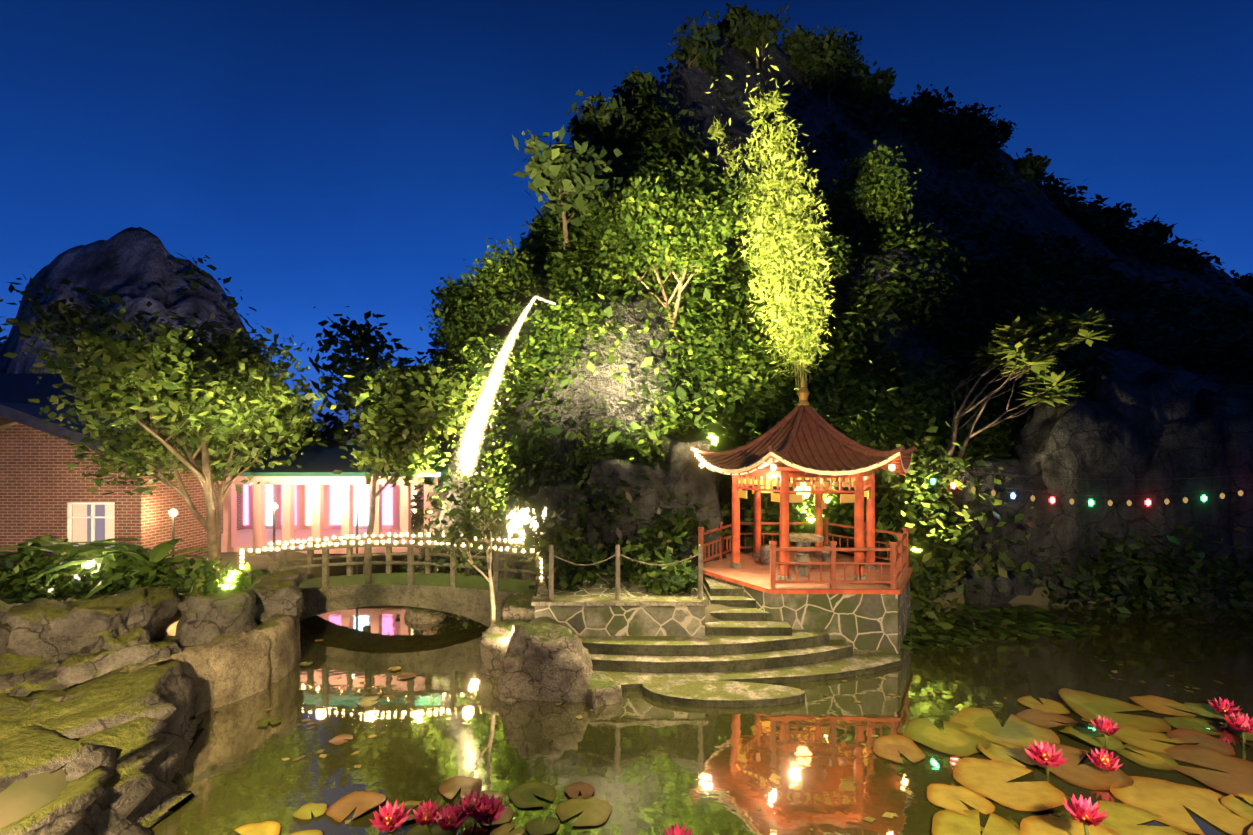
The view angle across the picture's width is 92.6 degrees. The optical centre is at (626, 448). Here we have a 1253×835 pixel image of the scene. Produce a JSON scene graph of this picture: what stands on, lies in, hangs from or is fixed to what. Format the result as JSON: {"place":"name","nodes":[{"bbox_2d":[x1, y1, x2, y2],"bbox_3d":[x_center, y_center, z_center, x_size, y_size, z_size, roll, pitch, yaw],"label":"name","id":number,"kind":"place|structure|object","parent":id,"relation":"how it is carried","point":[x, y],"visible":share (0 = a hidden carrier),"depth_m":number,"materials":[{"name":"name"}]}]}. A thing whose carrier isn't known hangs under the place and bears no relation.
{"place":"outdoors","nodes":[
{"label":"outdoors","id":0,"kind":"place"},
{"bbox_2d":[0,227,257,373],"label":"mountain","id":1,"kind":"structure","parent":0,"point":[129,266],"depth_m":84.16,"materials":[{"name":"grey stone"}]},
{"bbox_2d":[0,253,326,437],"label":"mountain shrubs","id":2,"kind":"object","parent":1,"relation":"on","point":[194,285],"visible":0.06,"depth_m":84.12,"materials":[{"name":"green plant"}]},
{"bbox_2d":[169,503,478,575],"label":"lamp posts","id":3,"kind":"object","parent":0,"point":[173,512],"depth_m":17.56,"materials":[{"name":"beige"}]},
{"bbox_2d":[422,296,555,549],"bbox_3d":[-3.599,-0.745,15.789,3.769,6.975,1.123,0,0,-20],"label":"water jet","id":4,"kind":"object","parent":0,"point":[504,355],"visible":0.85,"depth_m":15.91,"materials":[{"name":"grey liquid"}]},
{"bbox_2d":[416,347,511,615],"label":"water jet droplets","id":5,"kind":"object","parent":4,"relation":"attached to","point":[458,458],"visible":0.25,"depth_m":15.68},
{"bbox_2d":[0,552,1252,828],"bbox_3d":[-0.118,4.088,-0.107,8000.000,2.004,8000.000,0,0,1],"label":"ground","id":6,"kind":"structure","parent":0,"point":[22,798],"depth_m":12.25,"materials":[{"name":"green plant"}]},
{"bbox_2d":[0,535,223,598],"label":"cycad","id":7,"kind":"object","parent":6,"relation":"on","point":[102,556],"depth_m":13.18,"materials":[{"name":"green plant"}]},
{"bbox_2d":[0,402,258,567],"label":"brick house","id":8,"kind":"structure","parent":6,"relation":"on","point":[43,491],"depth_m":15.54,"materials":[{"name":"brick"}]},
{"bbox_2d":[0,538,272,603],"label":"hedge","id":9,"kind":"object","parent":6,"relation":"on","point":[17,585],"visible":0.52,"depth_m":12.58,"materials":[{"name":"green plant"}]},
{"bbox_2d":[0,276,309,574],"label":"tree by house","id":10,"kind":"object","parent":6,"relation":"on","point":[173,375],"depth_m":12.79,"materials":[{"name":"green plant"}]},
{"bbox_2d":[0,373,320,533],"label":"dark roof hall","id":11,"kind":"structure","parent":6,"relation":"on","point":[20,388],"depth_m":22.44,"materials":[{"name":"brick"}]},
{"bbox_2d":[120,612,300,715],"bbox_3d":[-8.739,3.823,11.460,6.905,1.572,4.318,0,0,28],"label":"boulder","id":12,"kind":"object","parent":6,"relation":"on","point":[230,667],"depth_m":9.82,"materials":[{"name":"stone"}]},
{"bbox_2d":[154,344,342,561],"bbox_3d":[-11.219,0.332,16.735,5.870,6.141,5.280,0,0,1],"label":"tree","id":13,"kind":"object","parent":6,"relation":"on","point":[290,408],"depth_m":16.56,"materials":[{"name":"green plant"}]},
{"bbox_2d":[211,443,468,553],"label":"pink lit hall","id":14,"kind":"structure","parent":6,"relation":"on","point":[314,498],"depth_m":18.66,"materials":[{"name":"pink paint"}]},
{"bbox_2d":[261,306,428,447],"bbox_3d":[-10.332,-0.901,24.482,8.266,9.590,6.179,0,0,1],"label":"tree","id":15,"kind":"object","parent":6,"relation":"on","point":[364,338],"depth_m":23.45,"materials":[{"name":"green plant"}]},
{"bbox_2d":[237,533,548,626],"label":"arched bridge","id":16,"kind":"structure","parent":6,"relation":"on","point":[467,595],"depth_m":13.57,"materials":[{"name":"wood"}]},
{"bbox_2d":[330,355,497,573],"bbox_3d":[-6.239,0.472,16.872,5.547,5.845,3.961,0,0,25],"label":"tree","id":17,"kind":"object","parent":6,"relation":"on","point":[407,400],"depth_m":16.09,"materials":[{"name":"green plant"}]},
{"bbox_2d":[380,338,447,437],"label":"tree","id":18,"kind":"object","parent":6,"relation":"on","point":[431,351],"depth_m":24.39,"materials":[{"name":"green plant"}]},
{"bbox_2d":[416,463,523,625],"bbox_3d":[-2.834,1.877,11.237,2.085,3.228,3.072,0,0,1],"label":"tree","id":19,"kind":"object","parent":6,"relation":"on","point":[451,533],"depth_m":11.07,"materials":[{"name":"green plant"}]},
{"bbox_2d":[404,588,622,707],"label":"step side boulders","id":20,"kind":"object","parent":6,"relation":"on","point":[522,658],"visible":0.83,"depth_m":9.80,"materials":[{"name":"stone"}]},
{"bbox_2d":[489,457,731,595],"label":"terrace plants","id":21,"kind":"object","parent":6,"relation":"on","point":[673,579],"visible":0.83,"depth_m":13.64,"materials":[{"name":"green plant"}]},
{"bbox_2d":[498,435,725,580],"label":"cliff foot rocks","id":22,"kind":"object","parent":6,"relation":"on","point":[680,472],"visible":0.5,"depth_m":14.93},
{"bbox_2d":[531,545,707,635],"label":"terrace retaining wall","id":23,"kind":"structure","parent":6,"relation":"on","point":[599,608],"depth_m":11.48,"materials":[{"name":"stone"}]},
{"bbox_2d":[578,551,912,706],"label":"pavilion platform and steps","id":24,"kind":"structure","parent":6,"relation":"on","point":[790,632],"depth_m":11.39,"materials":[{"name":"grey stone"}]},
{"bbox_2d":[691,375,916,588],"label":"pavilion","id":25,"kind":"structure","parent":24,"relation":"on","point":[802,439],"depth_m":13.16,"materials":[{"name":"red paint"}]},
{"bbox_2d":[913,464,1252,505],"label":"festoon lights","id":26,"kind":"object","parent":25,"relation":"attached to","point":[1129,502],"visible":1,"depth_m":14.47,"materials":[{"name":"glass"}]},
{"bbox_2d":[0,0,1252,442],"label":"sky","id":27,"kind":"structure","parent":0,"point":[328,156],"materials":[{"name":"blue"}]},
{"bbox_2d":[149,564,1252,834],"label":"pond water","id":28,"kind":"structure","parent":0,"point":[639,762],"depth_m":8.63,"materials":[{"name":"green liquid"}]},
{"bbox_2d":[0,570,305,834],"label":"bank boulders","id":29,"kind":"object","parent":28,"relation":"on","point":[108,736],"visible":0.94,"depth_m":7.92,"materials":[{"name":"stone"}]},
{"bbox_2d":[215,611,1224,832],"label":"floating leaves","id":30,"kind":"object","parent":28,"relation":"on","point":[885,814],"visible":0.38,"depth_m":9.03,"materials":[{"name":"brown plant"}]},
{"bbox_2d":[234,639,1252,834],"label":"water lily pads","id":31,"kind":"object","parent":28,"relation":"on","point":[1123,787],"visible":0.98,"depth_m":7.29,"materials":[{"name":"green plant"}]},
{"bbox_2d":[369,697,1252,834],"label":"lotus","id":32,"kind":"object","parent":28,"relation":"on","point":[1076,809],"depth_m":6.47,"materials":[{"name":"plant"}]},
{"bbox_2d":[900,603,1101,650],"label":"plants","id":33,"kind":"object","parent":28,"relation":"on","point":[942,621],"visible":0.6,"depth_m":13.54,"materials":[{"name":"green plant"}]},
{"bbox_2d":[435,34,1252,605],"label":"mountain","id":34,"kind":"structure","parent":0,"point":[691,96],"depth_m":44.20,"materials":[{"name":"grey stone"}]},
{"bbox_2d":[429,275,486,326],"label":"cliff tree","id":35,"kind":"object","parent":34,"relation":"on","point":[451,293],"visible":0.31,"depth_m":23.18,"materials":[{"name":"green plant"}]},
{"bbox_2d":[429,331,505,380],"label":"cliff tree","id":36,"kind":"object","parent":34,"relation":"on","point":[455,345],"visible":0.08,"depth_m":20.56,"materials":[{"name":"green plant"}]},
{"bbox_2d":[419,291,539,357],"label":"cliff tree","id":37,"kind":"object","parent":34,"relation":"on","point":[464,323],"depth_m":20.81,"materials":[{"name":"green plant"}]},
{"bbox_2d":[420,332,540,440],"bbox_3d":[-4.496,-1.831,18.823,3.965,3.565,3.241,0,0,1],"label":"cliff tree","id":38,"kind":"object","parent":34,"relation":"on","point":[481,358],"depth_m":18.06,"materials":[{"name":"green plant"}]},
{"bbox_2d":[460,236,542,312],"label":"cliff tree","id":39,"kind":"object","parent":34,"relation":"on","point":[515,277],"depth_m":21.83,"materials":[{"name":"green plant"}]},
{"bbox_2d":[512,125,622,251],"bbox_3d":[-2.445,-11.041,26.330,4.604,4.678,5.484,0,0,1],"label":"ridge tree","id":40,"kind":"object","parent":34,"relation":"on","point":[563,167],"depth_m":25.10,"materials":[{"name":"green plant"}]},
{"bbox_2d":[565,90,636,152],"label":"ridge tree","id":41,"kind":"object","parent":34,"relation":"on","point":[599,120],"depth_m":33.26,"materials":[{"name":"green plant"}]},
{"bbox_2d":[582,190,641,258],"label":"cliff tree","id":42,"kind":"object","parent":34,"relation":"on","point":[610,222],"depth_m":23.52,"materials":[{"name":"green plant"}]},
{"bbox_2d":[603,181,654,223],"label":"cliff tree","id":43,"kind":"object","parent":34,"relation":"on","point":[622,199],"visible":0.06,"depth_m":23.81,"materials":[{"name":"green plant"}]},
{"bbox_2d":[623,70,659,100],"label":"ridge tree","id":44,"kind":"object","parent":34,"relation":"on","point":[637,76],"visible":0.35,"depth_m":40.86,"materials":[{"name":"green plant"}]},
{"bbox_2d":[591,150,758,341],"bbox_3d":[1.444,-6.121,18.558,5.191,5.372,3.950,0,0,1],"label":"cliff tree","id":45,"kind":"object","parent":34,"relation":"on","point":[694,181],"depth_m":17.97,"materials":[{"name":"green plant"}]},
{"bbox_2d":[626,176,749,334],"bbox_3d":[1.716,-5.739,17.897,3.527,4.168,2.938,0,0,1],"label":"cliff tree","id":46,"kind":"object","parent":34,"relation":"on","point":[702,260],"depth_m":17.39,"materials":[{"name":"green plant"}]},
{"bbox_2d":[667,9,725,76],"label":"ridge tree","id":47,"kind":"object","parent":34,"relation":"on","point":[697,44],"depth_m":48.04,"materials":[{"name":"green plant"}]},
{"bbox_2d":[718,2,753,40],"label":"ridge tree","id":48,"kind":"object","parent":34,"relation":"on","point":[724,27],"depth_m":53.50,"materials":[{"name":"green plant"}]},
{"bbox_2d":[475,214,1008,441],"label":"cliff vines","id":49,"kind":"object","parent":34,"relation":"attached to","point":[673,380],"depth_m":18.51,"materials":[{"name":"green plant"}]},
{"bbox_2d":[725,3,790,68],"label":"ridge tree","id":50,"kind":"object","parent":34,"relation":"on","point":[738,32],"depth_m":52.19,"materials":[{"name":"green plant"}]},
{"bbox_2d":[740,14,775,56],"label":"ridge tree","id":51,"kind":"object","parent":34,"relation":"on","point":[756,35],"depth_m":51.51,"materials":[{"name":"green plant"}]},
{"bbox_2d":[779,23,818,54],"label":"ridge tree","id":52,"kind":"object","parent":34,"relation":"on","point":[795,34],"visible":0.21,"depth_m":57.81,"materials":[{"name":"green plant"}]},
{"bbox_2d":[745,220,860,295],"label":"cliff tree","id":53,"kind":"object","parent":34,"relation":"on","point":[837,262],"visible":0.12,"depth_m":19.39,"materials":[{"name":"green plant"}]},
{"bbox_2d":[787,35,825,89],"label":"ridge tree","id":54,"kind":"object","parent":34,"relation":"on","point":[798,54],"depth_m":56.04,"materials":[{"name":"green plant"}]},
{"bbox_2d":[800,32,837,53],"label":"ridge tree","id":55,"kind":"object","parent":34,"relation":"on","point":[803,39],"visible":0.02,"depth_m":56.69,"materials":[{"name":"green plant"}]},
{"bbox_2d":[802,46,839,87],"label":"ridge tree","id":56,"kind":"object","parent":34,"relation":"on","point":[814,82],"depth_m":56.22,"materials":[{"name":"green plant"}]},
{"bbox_2d":[394,78,1252,611],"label":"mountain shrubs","id":57,"kind":"object","parent":34,"relation":"on","point":[570,280],"visible":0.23,"depth_m":18.75,"materials":[{"name":"green plant"}]},
{"bbox_2d":[720,108,807,399],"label":"bamboo canes","id":58,"kind":"object","parent":57,"relation":"on","point":[802,374],"visible":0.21,"depth_m":18.56,"materials":[{"name":"green plant"}]},
{"bbox_2d":[703,43,838,382],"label":"bamboo plume leaves","id":59,"kind":"object","parent":57,"relation":"on","point":[801,335],"visible":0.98,"depth_m":18.30,"materials":[{"name":"green plant"}]},
{"bbox_2d":[395,32,1252,613],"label":"mountain shrubs","id":60,"kind":"object","parent":34,"relation":"on","point":[1217,330],"visible":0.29,"depth_m":41.23,"materials":[{"name":"green plant"}]},
{"bbox_2d":[801,25,857,47],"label":"ridge tree","id":61,"kind":"object","parent":34,"relation":"on","point":[851,39],"visible":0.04,"depth_m":57.09,"materials":[{"name":"green plant"}]},
{"bbox_2d":[802,26,869,110],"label":"ridge tree","id":62,"kind":"object","parent":34,"relation":"on","point":[845,54],"depth_m":54.31,"materials":[{"name":"green plant"}]},
{"bbox_2d":[847,61,870,85],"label":"ridge tree","id":63,"kind":"object","parent":34,"relation":"on","point":[864,76],"visible":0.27,"depth_m":58.04,"materials":[{"name":"green plant"}]},
{"bbox_2d":[829,139,920,258],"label":"cliff tree","id":64,"kind":"object","parent":34,"relation":"on","point":[885,202],"depth_m":23.43,"materials":[{"name":"green plant"}]},
{"bbox_2d":[853,67,896,105],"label":"ridge tree","id":65,"kind":"object","parent":34,"relation":"on","point":[877,84],"depth_m":56.54,"materials":[{"name":"green plant"}]},
{"bbox_2d":[897,84,964,148],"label":"ridge tree","id":66,"kind":"object","parent":34,"relation":"on","point":[928,103],"depth_m":58.86,"materials":[{"name":"green plant"}]},
{"bbox_2d":[875,422,1054,625],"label":"bushes","id":67,"kind":"object","parent":34,"relation":"on","point":[923,595],"visible":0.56,"depth_m":15.52,"materials":[{"name":"green plant"}]},
{"bbox_2d":[936,111,1002,154],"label":"ridge tree","id":68,"kind":"object","parent":34,"relation":"on","point":[970,133],"depth_m":60.49,"materials":[{"name":"green plant"}]},
{"bbox_2d":[946,104,993,137],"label":"ridge tree","id":69,"kind":"object","parent":34,"relation":"on","point":[978,111],"visible":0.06,"depth_m":61.75,"materials":[{"name":"green plant"}]},
{"bbox_2d":[944,102,1000,132],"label":"ridge tree","id":70,"kind":"object","parent":34,"relation":"on","point":[971,108],"visible":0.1,"depth_m":62.35,"materials":[{"name":"green plant"}]},
{"bbox_2d":[982,118,1017,148],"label":"ridge tree","id":71,"kind":"object","parent":34,"relation":"on","point":[1002,135],"depth_m":63.82,"materials":[{"name":"green plant"}]},
{"bbox_2d":[1013,155,1051,186],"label":"ridge tree","id":72,"kind":"object","parent":34,"relation":"on","point":[1038,163],"depth_m":63.95,"materials":[{"name":"green plant"}]},
{"bbox_2d":[940,366,1252,606],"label":"cliff face","id":73,"kind":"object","parent":34,"relation":"attached to","point":[1165,428],"visible":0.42,"depth_m":15.81},
{"bbox_2d":[1084,208,1123,229],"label":"ridge tree","id":74,"kind":"object","parent":34,"relation":"on","point":[1122,228],"visible":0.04,"depth_m":67.27,"materials":[{"name":"plant"}]},
{"bbox_2d":[1098,201,1136,228],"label":"ridge tree","id":75,"kind":"object","parent":34,"relation":"on","point":[1127,214],"visible":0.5,"depth_m":67.29,"materials":[{"name":"green plant"}]},
{"bbox_2d":[1139,219,1177,244],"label":"ridge tree","id":76,"kind":"object","parent":34,"relation":"on","point":[1159,227],"visible":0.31,"depth_m":70.14,"materials":[{"name":"plant"}]},
{"bbox_2d":[1228,273,1252,295],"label":"ridge tree","id":77,"kind":"object","parent":34,"relation":"on","point":[1248,286],"visible":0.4,"depth_m":72.96,"materials":[{"name":"plant"}]},
{"bbox_2d":[909,306,1116,566],"bbox_3d":[9.967,0.019,16.734,5.081,7.452,4.958,0,0,1],"label":"frangipani","id":78,"kind":"object","parent":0,"point":[1022,340],"depth_m":15.75,"materials":[{"name":"green plant"}]},
{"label":"plant pots","id":79,"kind":"object","parent":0,"visible":0},
{"bbox_2d":[166,558,234,595],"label":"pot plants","id":80,"kind":"object","parent":79,"relation":"in","point":[195,588],"visible":0.73,"depth_m":11.05,"materials":[{"name":"green plant"}]}
]}

